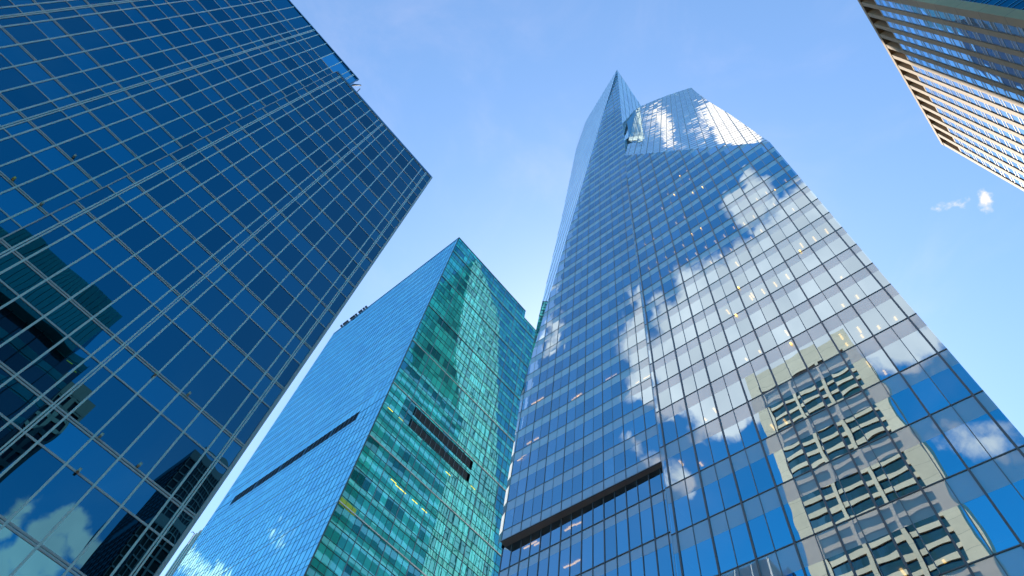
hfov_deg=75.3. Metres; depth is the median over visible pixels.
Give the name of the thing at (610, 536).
window
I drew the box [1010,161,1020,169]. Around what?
window
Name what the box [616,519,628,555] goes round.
window
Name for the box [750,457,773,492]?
window
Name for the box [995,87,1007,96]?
window
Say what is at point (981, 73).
window
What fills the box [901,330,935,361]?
window
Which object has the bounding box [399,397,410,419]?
window
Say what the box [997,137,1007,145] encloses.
window
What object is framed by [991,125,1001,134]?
window
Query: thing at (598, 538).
window
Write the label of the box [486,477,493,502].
window
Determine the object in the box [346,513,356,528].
window
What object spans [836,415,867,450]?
window
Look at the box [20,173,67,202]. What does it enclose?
window
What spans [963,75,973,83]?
window
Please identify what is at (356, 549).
window
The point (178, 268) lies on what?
window
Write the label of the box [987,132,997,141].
window
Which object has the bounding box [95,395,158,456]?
window
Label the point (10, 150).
window
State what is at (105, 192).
window
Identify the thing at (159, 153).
window
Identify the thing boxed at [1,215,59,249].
window
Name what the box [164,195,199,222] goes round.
window
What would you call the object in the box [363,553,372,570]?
window
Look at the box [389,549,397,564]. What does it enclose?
window
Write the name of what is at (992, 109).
window
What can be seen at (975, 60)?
window
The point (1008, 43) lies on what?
window
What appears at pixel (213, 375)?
window
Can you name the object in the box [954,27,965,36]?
window
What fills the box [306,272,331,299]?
window
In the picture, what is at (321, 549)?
window
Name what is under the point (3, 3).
window
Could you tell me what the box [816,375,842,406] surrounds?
window
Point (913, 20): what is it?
window
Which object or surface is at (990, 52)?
window
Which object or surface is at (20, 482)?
window
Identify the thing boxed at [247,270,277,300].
window
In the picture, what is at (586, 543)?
window
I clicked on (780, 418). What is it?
window
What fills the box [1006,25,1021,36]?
window
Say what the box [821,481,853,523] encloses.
window
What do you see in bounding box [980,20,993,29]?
window
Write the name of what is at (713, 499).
window
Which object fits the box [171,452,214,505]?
window
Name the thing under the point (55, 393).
window
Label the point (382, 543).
window
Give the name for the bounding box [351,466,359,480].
window
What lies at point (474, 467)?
window
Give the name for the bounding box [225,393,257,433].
window
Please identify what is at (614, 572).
window
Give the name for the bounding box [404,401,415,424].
window
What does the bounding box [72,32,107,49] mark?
window
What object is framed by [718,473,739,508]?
window
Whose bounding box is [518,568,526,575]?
window
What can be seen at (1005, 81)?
window
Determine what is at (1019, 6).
side window
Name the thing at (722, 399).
window
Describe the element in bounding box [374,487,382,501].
window
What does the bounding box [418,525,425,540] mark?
window
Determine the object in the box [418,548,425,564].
window
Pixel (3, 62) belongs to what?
window
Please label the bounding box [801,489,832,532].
window
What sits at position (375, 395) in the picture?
window
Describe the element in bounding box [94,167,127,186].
window
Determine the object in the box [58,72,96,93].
window
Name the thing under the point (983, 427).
window
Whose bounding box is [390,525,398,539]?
window
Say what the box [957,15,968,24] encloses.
window
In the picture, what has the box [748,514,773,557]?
window
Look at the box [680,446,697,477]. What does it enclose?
window
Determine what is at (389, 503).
window
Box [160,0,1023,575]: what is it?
sky
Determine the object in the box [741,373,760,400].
window
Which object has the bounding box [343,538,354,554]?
window
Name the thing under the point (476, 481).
window
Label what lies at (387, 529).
window
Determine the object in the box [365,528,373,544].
window
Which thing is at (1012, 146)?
window
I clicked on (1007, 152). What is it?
window
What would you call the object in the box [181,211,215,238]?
window
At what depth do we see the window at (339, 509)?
112.30 m
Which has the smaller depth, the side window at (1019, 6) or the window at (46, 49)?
the window at (46, 49)
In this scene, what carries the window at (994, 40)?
in the tan stone tower at (959, 64)
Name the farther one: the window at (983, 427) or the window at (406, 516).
the window at (406, 516)
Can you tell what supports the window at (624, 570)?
in the faceted glass tower at (744, 360)
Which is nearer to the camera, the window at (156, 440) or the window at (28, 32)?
the window at (156, 440)
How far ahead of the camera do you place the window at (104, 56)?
42.74 m
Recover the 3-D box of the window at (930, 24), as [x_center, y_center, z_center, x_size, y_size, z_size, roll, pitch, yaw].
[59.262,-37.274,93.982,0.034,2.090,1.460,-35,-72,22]
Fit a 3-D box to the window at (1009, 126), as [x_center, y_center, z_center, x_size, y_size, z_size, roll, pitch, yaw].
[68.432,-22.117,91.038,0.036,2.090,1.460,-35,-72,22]
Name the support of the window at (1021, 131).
in the tan stone tower at (959, 64)
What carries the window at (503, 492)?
in the green glass tower at (385, 447)
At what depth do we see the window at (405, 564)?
117.11 m
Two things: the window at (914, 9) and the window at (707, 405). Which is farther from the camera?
the window at (914, 9)
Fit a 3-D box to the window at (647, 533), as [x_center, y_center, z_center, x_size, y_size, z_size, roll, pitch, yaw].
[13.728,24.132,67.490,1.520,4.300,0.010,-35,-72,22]
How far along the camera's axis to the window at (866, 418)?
51.14 m
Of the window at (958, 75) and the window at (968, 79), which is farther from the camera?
the window at (958, 75)
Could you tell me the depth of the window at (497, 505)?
151.52 m
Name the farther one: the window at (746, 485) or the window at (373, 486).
the window at (373, 486)
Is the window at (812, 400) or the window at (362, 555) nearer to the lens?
the window at (812, 400)
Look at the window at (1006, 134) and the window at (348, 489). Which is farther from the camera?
the window at (348, 489)
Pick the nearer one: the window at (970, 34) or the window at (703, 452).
the window at (703, 452)
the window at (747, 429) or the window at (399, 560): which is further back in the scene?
the window at (399, 560)
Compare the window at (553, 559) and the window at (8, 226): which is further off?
the window at (553, 559)
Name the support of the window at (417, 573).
in the green glass tower at (385, 447)
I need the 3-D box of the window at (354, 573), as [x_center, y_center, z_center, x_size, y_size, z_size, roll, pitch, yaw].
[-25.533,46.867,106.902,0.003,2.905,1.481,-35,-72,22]
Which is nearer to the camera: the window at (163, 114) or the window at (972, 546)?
the window at (972, 546)
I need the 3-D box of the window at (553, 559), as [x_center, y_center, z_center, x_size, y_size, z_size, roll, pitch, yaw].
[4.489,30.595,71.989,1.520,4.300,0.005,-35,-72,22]
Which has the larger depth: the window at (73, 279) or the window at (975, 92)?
the window at (975, 92)
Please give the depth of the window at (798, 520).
49.07 m
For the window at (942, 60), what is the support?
in the tan stone tower at (959, 64)
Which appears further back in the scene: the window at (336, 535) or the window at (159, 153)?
the window at (336, 535)
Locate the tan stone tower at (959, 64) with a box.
[858,0,1023,190]
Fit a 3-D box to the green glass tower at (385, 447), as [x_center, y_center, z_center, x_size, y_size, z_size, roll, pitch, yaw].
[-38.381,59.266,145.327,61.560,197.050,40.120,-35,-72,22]
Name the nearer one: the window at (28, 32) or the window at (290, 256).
the window at (28, 32)
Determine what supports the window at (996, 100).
in the tan stone tower at (959, 64)
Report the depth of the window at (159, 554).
26.07 m
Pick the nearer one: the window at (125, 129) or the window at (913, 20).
the window at (125, 129)
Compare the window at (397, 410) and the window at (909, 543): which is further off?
the window at (397, 410)
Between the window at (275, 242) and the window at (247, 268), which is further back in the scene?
the window at (275, 242)
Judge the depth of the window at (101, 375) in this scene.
27.56 m
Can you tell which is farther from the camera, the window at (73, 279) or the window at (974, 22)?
the window at (974, 22)
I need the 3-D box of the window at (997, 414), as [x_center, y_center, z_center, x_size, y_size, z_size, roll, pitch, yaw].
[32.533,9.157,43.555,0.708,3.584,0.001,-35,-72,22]
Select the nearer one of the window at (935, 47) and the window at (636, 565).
the window at (636, 565)
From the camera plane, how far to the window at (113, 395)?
27.84 m
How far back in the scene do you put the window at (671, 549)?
61.85 m
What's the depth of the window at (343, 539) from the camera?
109.46 m
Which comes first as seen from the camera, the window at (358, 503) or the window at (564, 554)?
the window at (564, 554)
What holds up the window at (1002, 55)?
in the tan stone tower at (959, 64)
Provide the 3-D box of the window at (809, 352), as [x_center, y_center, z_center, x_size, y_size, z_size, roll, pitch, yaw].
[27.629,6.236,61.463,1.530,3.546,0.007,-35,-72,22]
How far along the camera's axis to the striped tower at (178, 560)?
180.31 m
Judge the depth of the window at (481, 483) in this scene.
149.72 m
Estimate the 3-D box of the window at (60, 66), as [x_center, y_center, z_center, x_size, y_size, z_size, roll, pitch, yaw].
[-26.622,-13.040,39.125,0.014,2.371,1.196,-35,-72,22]
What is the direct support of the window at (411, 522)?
in the green glass tower at (385, 447)
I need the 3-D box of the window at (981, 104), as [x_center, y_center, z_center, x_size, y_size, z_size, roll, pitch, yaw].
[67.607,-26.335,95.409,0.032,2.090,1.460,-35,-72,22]
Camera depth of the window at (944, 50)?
95.36 m
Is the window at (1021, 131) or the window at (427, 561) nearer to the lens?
the window at (1021, 131)
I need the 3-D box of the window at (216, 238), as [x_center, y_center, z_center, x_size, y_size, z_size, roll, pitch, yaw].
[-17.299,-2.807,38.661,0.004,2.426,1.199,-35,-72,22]
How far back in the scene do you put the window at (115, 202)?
33.75 m
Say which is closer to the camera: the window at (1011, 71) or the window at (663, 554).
the window at (663, 554)
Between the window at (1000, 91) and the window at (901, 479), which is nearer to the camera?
the window at (901, 479)
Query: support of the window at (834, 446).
in the faceted glass tower at (744, 360)
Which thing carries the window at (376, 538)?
in the green glass tower at (385, 447)
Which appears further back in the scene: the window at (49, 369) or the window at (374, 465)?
the window at (374, 465)
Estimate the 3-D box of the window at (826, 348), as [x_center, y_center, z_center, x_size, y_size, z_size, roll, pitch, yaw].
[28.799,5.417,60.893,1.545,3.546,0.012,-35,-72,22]
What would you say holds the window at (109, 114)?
in the blue glass tower at (206, 206)
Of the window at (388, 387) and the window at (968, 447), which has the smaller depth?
the window at (968, 447)
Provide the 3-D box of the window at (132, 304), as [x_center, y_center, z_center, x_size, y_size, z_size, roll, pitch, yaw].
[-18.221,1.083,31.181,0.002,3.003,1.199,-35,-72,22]
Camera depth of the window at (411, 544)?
121.01 m
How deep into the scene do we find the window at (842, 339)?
60.31 m
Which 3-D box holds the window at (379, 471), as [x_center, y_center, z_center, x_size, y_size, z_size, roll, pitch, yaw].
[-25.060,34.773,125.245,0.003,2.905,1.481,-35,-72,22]
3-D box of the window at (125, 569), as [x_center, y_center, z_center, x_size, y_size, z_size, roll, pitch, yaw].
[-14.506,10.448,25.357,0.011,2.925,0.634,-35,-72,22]
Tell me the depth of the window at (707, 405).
65.45 m
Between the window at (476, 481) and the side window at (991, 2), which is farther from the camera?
the window at (476, 481)
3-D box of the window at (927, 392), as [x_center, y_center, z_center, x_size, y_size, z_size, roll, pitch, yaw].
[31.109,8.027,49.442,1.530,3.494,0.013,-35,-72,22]
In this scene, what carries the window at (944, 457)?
in the faceted glass tower at (744, 360)
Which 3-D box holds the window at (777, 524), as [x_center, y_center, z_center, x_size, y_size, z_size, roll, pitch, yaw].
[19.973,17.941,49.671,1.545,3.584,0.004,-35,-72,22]
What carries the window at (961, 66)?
in the tan stone tower at (959, 64)
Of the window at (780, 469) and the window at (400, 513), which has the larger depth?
the window at (400, 513)
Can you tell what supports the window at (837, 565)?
in the faceted glass tower at (744, 360)
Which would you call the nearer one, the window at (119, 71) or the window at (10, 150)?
the window at (10, 150)
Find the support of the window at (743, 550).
in the faceted glass tower at (744, 360)
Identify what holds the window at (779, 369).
in the faceted glass tower at (744, 360)
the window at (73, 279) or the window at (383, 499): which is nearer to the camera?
the window at (73, 279)
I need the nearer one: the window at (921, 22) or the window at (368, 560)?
the window at (921, 22)
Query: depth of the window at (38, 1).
41.03 m
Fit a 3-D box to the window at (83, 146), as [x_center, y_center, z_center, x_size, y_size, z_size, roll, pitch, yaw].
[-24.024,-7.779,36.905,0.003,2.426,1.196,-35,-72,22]
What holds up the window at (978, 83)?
in the tan stone tower at (959, 64)
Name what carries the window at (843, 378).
in the faceted glass tower at (744, 360)
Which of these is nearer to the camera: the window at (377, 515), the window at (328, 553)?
the window at (328, 553)
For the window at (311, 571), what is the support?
in the green glass tower at (385, 447)
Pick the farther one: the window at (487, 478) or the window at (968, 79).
the window at (487, 478)
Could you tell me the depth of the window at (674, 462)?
62.24 m
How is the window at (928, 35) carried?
in the tan stone tower at (959, 64)
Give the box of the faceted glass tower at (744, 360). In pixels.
[498,70,1023,575]
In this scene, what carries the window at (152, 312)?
in the blue glass tower at (206, 206)
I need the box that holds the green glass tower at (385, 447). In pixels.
[172,237,535,575]
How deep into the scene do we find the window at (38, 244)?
29.82 m
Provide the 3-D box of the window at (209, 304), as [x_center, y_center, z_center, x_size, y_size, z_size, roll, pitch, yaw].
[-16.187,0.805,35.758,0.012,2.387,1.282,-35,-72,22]
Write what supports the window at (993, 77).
in the tan stone tower at (959, 64)
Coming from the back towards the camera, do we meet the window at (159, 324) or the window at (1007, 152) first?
the window at (1007, 152)
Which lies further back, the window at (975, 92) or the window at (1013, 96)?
the window at (975, 92)
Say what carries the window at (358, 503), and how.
in the green glass tower at (385, 447)
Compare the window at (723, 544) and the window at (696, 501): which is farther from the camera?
the window at (696, 501)
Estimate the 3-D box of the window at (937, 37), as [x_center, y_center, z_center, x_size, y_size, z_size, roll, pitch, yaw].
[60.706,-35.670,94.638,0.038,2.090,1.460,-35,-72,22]
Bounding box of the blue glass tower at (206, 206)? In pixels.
[0,0,432,575]
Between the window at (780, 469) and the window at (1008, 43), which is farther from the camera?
the window at (1008, 43)
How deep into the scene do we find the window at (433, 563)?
122.70 m
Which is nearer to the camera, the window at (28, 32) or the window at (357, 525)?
the window at (28, 32)
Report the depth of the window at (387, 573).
113.23 m
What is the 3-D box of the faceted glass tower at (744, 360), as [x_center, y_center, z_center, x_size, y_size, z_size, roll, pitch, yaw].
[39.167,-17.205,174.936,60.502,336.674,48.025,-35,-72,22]
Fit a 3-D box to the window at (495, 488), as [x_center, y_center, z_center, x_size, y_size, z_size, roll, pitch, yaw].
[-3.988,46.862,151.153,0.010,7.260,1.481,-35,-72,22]
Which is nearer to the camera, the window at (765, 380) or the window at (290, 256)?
the window at (290, 256)
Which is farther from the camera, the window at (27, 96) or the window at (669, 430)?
the window at (669, 430)
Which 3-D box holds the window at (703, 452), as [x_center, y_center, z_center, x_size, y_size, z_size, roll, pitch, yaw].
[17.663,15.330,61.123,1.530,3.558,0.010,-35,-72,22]
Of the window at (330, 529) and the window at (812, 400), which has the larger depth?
the window at (330, 529)
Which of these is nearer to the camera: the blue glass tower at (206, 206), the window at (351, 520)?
the blue glass tower at (206, 206)
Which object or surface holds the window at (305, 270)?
in the blue glass tower at (206, 206)
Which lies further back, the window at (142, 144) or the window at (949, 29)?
the window at (949, 29)
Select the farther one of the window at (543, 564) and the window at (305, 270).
the window at (543, 564)
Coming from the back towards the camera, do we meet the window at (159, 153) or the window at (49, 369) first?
the window at (159, 153)
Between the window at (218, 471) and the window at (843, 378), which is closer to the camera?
the window at (218, 471)
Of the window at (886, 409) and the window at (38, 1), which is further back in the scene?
the window at (886, 409)
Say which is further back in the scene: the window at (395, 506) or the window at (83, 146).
the window at (395, 506)
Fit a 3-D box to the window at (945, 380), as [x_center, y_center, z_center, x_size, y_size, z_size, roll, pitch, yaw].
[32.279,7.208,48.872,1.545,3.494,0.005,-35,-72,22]
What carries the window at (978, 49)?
in the tan stone tower at (959, 64)
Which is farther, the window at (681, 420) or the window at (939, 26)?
the window at (939, 26)
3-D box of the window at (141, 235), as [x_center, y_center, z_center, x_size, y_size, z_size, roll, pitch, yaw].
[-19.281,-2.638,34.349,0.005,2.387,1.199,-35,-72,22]
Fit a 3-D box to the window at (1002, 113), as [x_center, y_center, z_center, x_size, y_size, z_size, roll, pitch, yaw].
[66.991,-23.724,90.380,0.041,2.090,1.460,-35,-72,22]
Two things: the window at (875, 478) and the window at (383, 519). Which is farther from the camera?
the window at (383, 519)
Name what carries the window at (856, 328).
in the faceted glass tower at (744, 360)
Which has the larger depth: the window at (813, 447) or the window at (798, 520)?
the window at (813, 447)
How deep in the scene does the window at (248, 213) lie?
42.29 m
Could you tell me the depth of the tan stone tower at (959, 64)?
96.37 m
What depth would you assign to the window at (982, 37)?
81.43 m
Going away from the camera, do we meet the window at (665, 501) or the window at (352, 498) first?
the window at (665, 501)
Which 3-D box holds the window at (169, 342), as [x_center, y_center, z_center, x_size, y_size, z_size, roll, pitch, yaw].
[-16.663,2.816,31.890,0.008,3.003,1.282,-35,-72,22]
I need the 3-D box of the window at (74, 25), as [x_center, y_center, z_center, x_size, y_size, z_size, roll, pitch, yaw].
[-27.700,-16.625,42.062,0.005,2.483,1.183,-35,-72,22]
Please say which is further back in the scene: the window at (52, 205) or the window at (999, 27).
the window at (999, 27)
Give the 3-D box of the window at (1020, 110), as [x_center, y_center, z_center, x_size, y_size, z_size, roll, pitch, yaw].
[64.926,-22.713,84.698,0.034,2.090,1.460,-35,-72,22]
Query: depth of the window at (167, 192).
37.61 m
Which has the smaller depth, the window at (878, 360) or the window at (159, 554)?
the window at (159, 554)
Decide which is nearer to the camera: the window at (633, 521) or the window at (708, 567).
the window at (708, 567)
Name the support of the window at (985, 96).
in the tan stone tower at (959, 64)
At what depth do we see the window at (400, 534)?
120.13 m
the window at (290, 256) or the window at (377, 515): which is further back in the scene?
the window at (377, 515)
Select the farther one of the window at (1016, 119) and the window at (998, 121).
the window at (998, 121)
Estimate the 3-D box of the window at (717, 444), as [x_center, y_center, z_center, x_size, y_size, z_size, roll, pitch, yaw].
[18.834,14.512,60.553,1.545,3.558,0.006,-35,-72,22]
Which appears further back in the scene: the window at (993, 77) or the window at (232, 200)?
the window at (993, 77)
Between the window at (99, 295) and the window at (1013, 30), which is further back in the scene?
the window at (1013, 30)
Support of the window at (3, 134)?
in the blue glass tower at (206, 206)
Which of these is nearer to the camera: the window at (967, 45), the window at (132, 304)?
the window at (132, 304)
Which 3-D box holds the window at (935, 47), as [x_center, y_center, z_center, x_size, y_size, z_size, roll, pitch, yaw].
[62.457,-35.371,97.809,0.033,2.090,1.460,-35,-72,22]
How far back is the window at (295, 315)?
40.50 m
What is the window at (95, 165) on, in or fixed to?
in the blue glass tower at (206, 206)
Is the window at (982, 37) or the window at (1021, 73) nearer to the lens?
the window at (1021, 73)
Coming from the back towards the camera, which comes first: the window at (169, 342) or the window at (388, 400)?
the window at (388, 400)
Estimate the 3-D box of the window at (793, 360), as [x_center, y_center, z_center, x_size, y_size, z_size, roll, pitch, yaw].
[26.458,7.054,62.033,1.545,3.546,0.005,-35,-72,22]
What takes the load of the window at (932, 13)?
in the tan stone tower at (959, 64)
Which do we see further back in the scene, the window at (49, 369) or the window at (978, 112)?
the window at (978, 112)
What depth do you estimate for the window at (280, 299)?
40.12 m
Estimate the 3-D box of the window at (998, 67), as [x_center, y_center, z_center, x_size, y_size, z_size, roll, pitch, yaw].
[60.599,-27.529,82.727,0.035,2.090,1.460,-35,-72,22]
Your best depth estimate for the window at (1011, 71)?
80.27 m
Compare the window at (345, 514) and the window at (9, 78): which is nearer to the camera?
the window at (9, 78)
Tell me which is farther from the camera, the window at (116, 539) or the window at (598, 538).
the window at (598, 538)
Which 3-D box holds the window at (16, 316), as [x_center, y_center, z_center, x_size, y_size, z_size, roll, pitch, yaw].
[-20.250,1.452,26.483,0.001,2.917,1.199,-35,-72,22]
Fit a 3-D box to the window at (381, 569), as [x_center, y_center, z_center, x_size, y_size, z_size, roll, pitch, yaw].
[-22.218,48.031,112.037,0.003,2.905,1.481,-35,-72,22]
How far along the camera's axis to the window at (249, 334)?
36.51 m
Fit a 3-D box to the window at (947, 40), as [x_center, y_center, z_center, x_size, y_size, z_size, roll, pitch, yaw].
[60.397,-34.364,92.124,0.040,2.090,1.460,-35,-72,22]
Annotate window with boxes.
[0,0,12,6]
[0,55,11,67]
[0,68,29,90]
[0,129,9,138]
[0,138,29,164]
[0,156,49,185]
[0,219,19,237]
[0,298,41,344]
[0,318,65,374]
[0,424,19,451]
[0,433,34,473]
[0,444,63,521]
[1,85,48,108]
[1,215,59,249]
[3,23,46,42]
[8,466,91,544]
[14,225,69,258]
[16,338,88,394]
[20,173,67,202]
[22,40,63,59]
[28,235,90,277]
[33,0,58,2]
[38,191,78,214]
[39,119,83,143]
[40,56,80,76]
[40,487,119,566]
[43,357,100,405]
[48,253,110,297]
[55,17,92,33]
[56,135,100,160]
[56,367,111,414]
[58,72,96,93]
[68,376,134,435]
[71,508,145,575]
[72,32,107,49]
[73,271,130,316]
[76,151,117,177]
[78,187,114,210]
[88,47,122,65]
[88,196,123,218]
[91,103,127,124]
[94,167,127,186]
[94,288,151,333]
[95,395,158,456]
[99,205,142,236]
[103,62,137,80]
[108,118,142,141]
[113,529,158,575]
[115,306,159,343]
[116,221,159,253]
[122,415,181,476]
[124,134,158,155]
[126,313,170,353]
[132,537,172,575]
[133,90,165,109]
[136,238,177,269]
[138,323,190,371]
[140,148,166,164]
[146,434,203,496]
[147,180,184,206]
[148,104,179,124]
[155,254,195,286]
[160,341,210,389]
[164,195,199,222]
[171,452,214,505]
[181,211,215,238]
[181,358,230,409]
[184,461,226,515]
[188,160,218,182]
[193,286,229,321]
[198,225,230,253]
[203,174,233,197]
[204,376,249,427]
[212,302,247,338]
[218,188,247,212]
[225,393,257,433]
[230,255,262,284]
[231,318,264,355]
[233,202,261,226]
[233,401,268,443]
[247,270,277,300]
[248,335,282,370]
[262,229,288,255]
[264,285,293,315]
[277,243,303,269]
[281,300,308,331]
[292,258,317,285]
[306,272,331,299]
[306,565,315,575]
[314,543,325,560]
[321,548,332,565]
[324,521,335,538]
[328,553,339,571]
[330,527,341,544]
[334,503,343,517]
[334,559,345,575]
[337,532,347,549]
[340,508,349,523]
[342,565,352,575]
[343,484,352,498]
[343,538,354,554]
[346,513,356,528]
[348,489,358,504]
[350,543,360,560]
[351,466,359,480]
[351,569,358,575]
[352,518,362,533]
[354,494,363,509]
[356,472,365,486]
[357,548,366,565]
[358,451,366,463]
[359,523,368,538]
[360,499,369,514]
[362,393,377,419]
[362,476,370,490]
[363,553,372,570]
[364,455,372,469]
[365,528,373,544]
[366,505,375,519]
[367,389,382,415]
[368,482,376,496]
[369,460,377,473]
[369,559,378,575]
[371,533,379,549]
[372,387,386,412]
[372,509,381,524]
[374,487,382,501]
[375,466,383,479]
[376,564,384,575]
[377,539,385,554]
[378,383,391,408]
[378,514,386,529]
[379,491,387,505]
[383,544,391,559]
[384,383,396,406]
[384,519,392,534]
[384,569,391,575]
[385,497,393,511]
[389,388,401,410]
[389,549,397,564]
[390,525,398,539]
[391,501,398,515]
[394,392,406,415]
[395,529,403,544]
[395,553,403,569]
[396,507,404,520]
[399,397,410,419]
[400,559,408,574]
[401,534,409,549]
[402,511,409,526]
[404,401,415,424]
[407,516,414,530]
[407,539,414,554]
[407,564,414,575]
[412,521,419,535]
[412,544,420,559]
[413,568,420,575]
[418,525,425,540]
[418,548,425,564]
[423,553,431,568]
[429,558,436,573]
[435,563,441,575]
[441,568,447,575]
[469,461,477,485]
[473,465,481,489]
[478,469,485,494]
[482,473,489,498]
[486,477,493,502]
[490,482,497,506]
[495,486,501,510]
[499,490,505,513]
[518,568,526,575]
[520,72,640,394]
[527,562,537,575]
[538,300,545,318]
[538,557,547,575]
[548,552,558,575]
[559,547,569,575]
[570,541,580,575]
[582,536,591,571]
[593,530,603,566]
[605,525,615,560]
[606,568,616,575]
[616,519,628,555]
[618,563,629,575]
[628,513,640,549]
[631,557,643,575]
[640,507,653,543]
[643,551,657,575]
[652,501,666,537]
[657,545,672,575]
[662,416,676,443]
[664,500,669,531]
[667,453,683,484]
[670,543,675,575]
[673,495,691,530]
[674,410,689,437]
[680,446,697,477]
[680,545,699,575]
[688,403,703,429]
[688,488,706,523]
[695,438,712,469]
[696,538,717,575]
[700,396,717,422]
[703,481,723,516]
[709,431,727,462]
[713,530,736,572]
[714,388,731,415]
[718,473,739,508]
[723,423,743,454]
[727,381,745,408]
[730,523,754,565]
[734,465,757,500]
[738,416,758,447]
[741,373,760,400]
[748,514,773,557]
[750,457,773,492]
[753,408,775,439]
[754,365,775,392]
[765,506,792,549]
[767,449,792,484]
[768,400,791,431]
[769,357,791,384]
[783,350,806,376]
[783,441,809,476]
[783,498,813,540]
[784,392,808,422]
[799,342,822,368]
[799,384,825,414]
[801,432,828,468]
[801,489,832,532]
[805,560,828,575]
[813,334,838,360]
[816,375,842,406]
[817,424,847,459]
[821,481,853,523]
[825,552,853,575]
[829,325,854,351]
[831,367,860,397]
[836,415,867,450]
[840,472,874,514]
[844,316,871,343]
[847,543,881,575]
[849,358,878,388]
[853,406,886,441]
[860,307,889,334]
[860,462,897,505]
[865,349,897,380]
[868,534,908,575]
[873,397,907,432]
[876,299,906,325]
[880,453,919,496]
[884,339,916,370]
[891,387,927,423]
[891,524,938,575]
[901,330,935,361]
[901,443,942,486]
[902,4,910,11]
[909,17,917,24]
[910,6,919,13]
[911,378,949,413]
[914,515,964,572]
[917,19,926,26]
[918,7,928,15]
[922,434,965,477]
[924,31,933,39]
[926,21,935,28]
[927,9,937,17]
[930,368,970,403]
[931,44,940,51]
[933,34,942,41]
[935,23,944,31]
[937,11,947,19]
[938,56,947,64]
[938,505,991,562]
[940,47,950,55]
[942,36,952,44]
[944,25,955,34]
[944,424,990,466]
[947,13,958,22]
[947,59,956,67]
[949,49,959,57]
[951,363,982,393]
[952,39,962,47]
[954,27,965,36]
[954,72,963,80]
[956,62,966,70]
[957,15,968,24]
[959,52,969,61]
[961,84,970,92]
[962,42,973,50]
[962,495,1018,552]
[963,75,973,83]
[965,30,976,39]
[966,66,976,74]
[966,414,1014,457]
[967,96,977,105]
[968,17,980,26]
[969,0,983,2]
[969,55,980,64]
[970,88,980,96]
[973,45,984,54]
[974,79,984,88]
[974,109,984,117]
[977,33,988,42]
[977,69,988,78]
[977,100,987,109]
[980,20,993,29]
[981,59,992,68]
[981,92,991,101]
[982,0,999,4]
[984,48,996,57]
[984,83,995,92]
[984,113,994,121]
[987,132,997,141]
[987,484,1023,542]
[988,35,1001,45]
[988,73,999,82]
[988,105,998,114]
[989,408,1023,446]
[991,96,1002,105]
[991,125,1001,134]
[992,62,1004,72]
[993,22,1006,32]
[994,117,1004,126]
[995,0,1015,6]
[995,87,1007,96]
[997,51,1009,61]
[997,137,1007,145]
[998,109,1009,118]
[1000,77,1012,87]
[1001,38,1015,49]
[1001,130,1012,139]
[1002,100,1014,110]
[1004,66,1017,76]
[1004,149,1014,158]
[1005,122,1016,131]
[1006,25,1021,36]
[1007,91,1019,101]
[1008,0,1023,8]
[1008,142,1018,151]
[1009,54,1023,65]
[1010,114,1021,123]
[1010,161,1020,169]
[1012,81,1023,90]
[1012,135,1023,144]
[1014,154,1023,162]
[1015,42,1023,51]
[1015,105,1023,113]
[1017,127,1023,134]
[1018,70,1023,78]
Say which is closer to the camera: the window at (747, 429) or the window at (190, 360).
the window at (190, 360)
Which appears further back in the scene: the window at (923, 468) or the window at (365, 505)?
the window at (365, 505)
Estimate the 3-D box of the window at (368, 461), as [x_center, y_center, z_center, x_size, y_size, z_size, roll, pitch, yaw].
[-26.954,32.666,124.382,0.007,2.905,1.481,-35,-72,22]
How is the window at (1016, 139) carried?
in the tan stone tower at (959, 64)
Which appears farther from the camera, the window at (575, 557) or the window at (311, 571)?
the window at (311, 571)
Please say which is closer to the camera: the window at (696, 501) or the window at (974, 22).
the window at (696, 501)
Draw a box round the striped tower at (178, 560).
[165,528,203,575]
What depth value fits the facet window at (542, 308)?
132.32 m
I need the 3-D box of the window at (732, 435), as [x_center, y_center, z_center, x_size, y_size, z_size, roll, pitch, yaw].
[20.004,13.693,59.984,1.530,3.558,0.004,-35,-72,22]
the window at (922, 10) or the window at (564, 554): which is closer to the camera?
the window at (564, 554)
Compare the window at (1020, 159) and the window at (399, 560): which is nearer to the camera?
the window at (1020, 159)
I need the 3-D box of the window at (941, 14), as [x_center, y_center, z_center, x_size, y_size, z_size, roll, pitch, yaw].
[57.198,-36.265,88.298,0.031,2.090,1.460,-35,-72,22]
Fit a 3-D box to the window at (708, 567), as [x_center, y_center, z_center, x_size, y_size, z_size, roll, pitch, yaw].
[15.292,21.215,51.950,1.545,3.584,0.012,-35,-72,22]
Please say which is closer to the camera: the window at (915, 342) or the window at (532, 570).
the window at (915, 342)
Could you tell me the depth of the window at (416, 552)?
121.42 m
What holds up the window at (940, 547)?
in the faceted glass tower at (744, 360)
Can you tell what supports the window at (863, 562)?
in the faceted glass tower at (744, 360)
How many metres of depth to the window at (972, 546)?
40.34 m
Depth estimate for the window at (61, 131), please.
36.55 m
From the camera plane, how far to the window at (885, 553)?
42.50 m
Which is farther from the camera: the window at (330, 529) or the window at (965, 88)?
the window at (330, 529)
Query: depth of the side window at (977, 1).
80.58 m
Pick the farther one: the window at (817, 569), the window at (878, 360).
the window at (878, 360)
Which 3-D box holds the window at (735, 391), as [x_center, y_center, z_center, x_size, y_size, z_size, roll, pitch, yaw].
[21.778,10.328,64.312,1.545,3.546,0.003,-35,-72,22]
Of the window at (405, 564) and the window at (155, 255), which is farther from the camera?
the window at (405, 564)
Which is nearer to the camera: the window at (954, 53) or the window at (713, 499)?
the window at (713, 499)

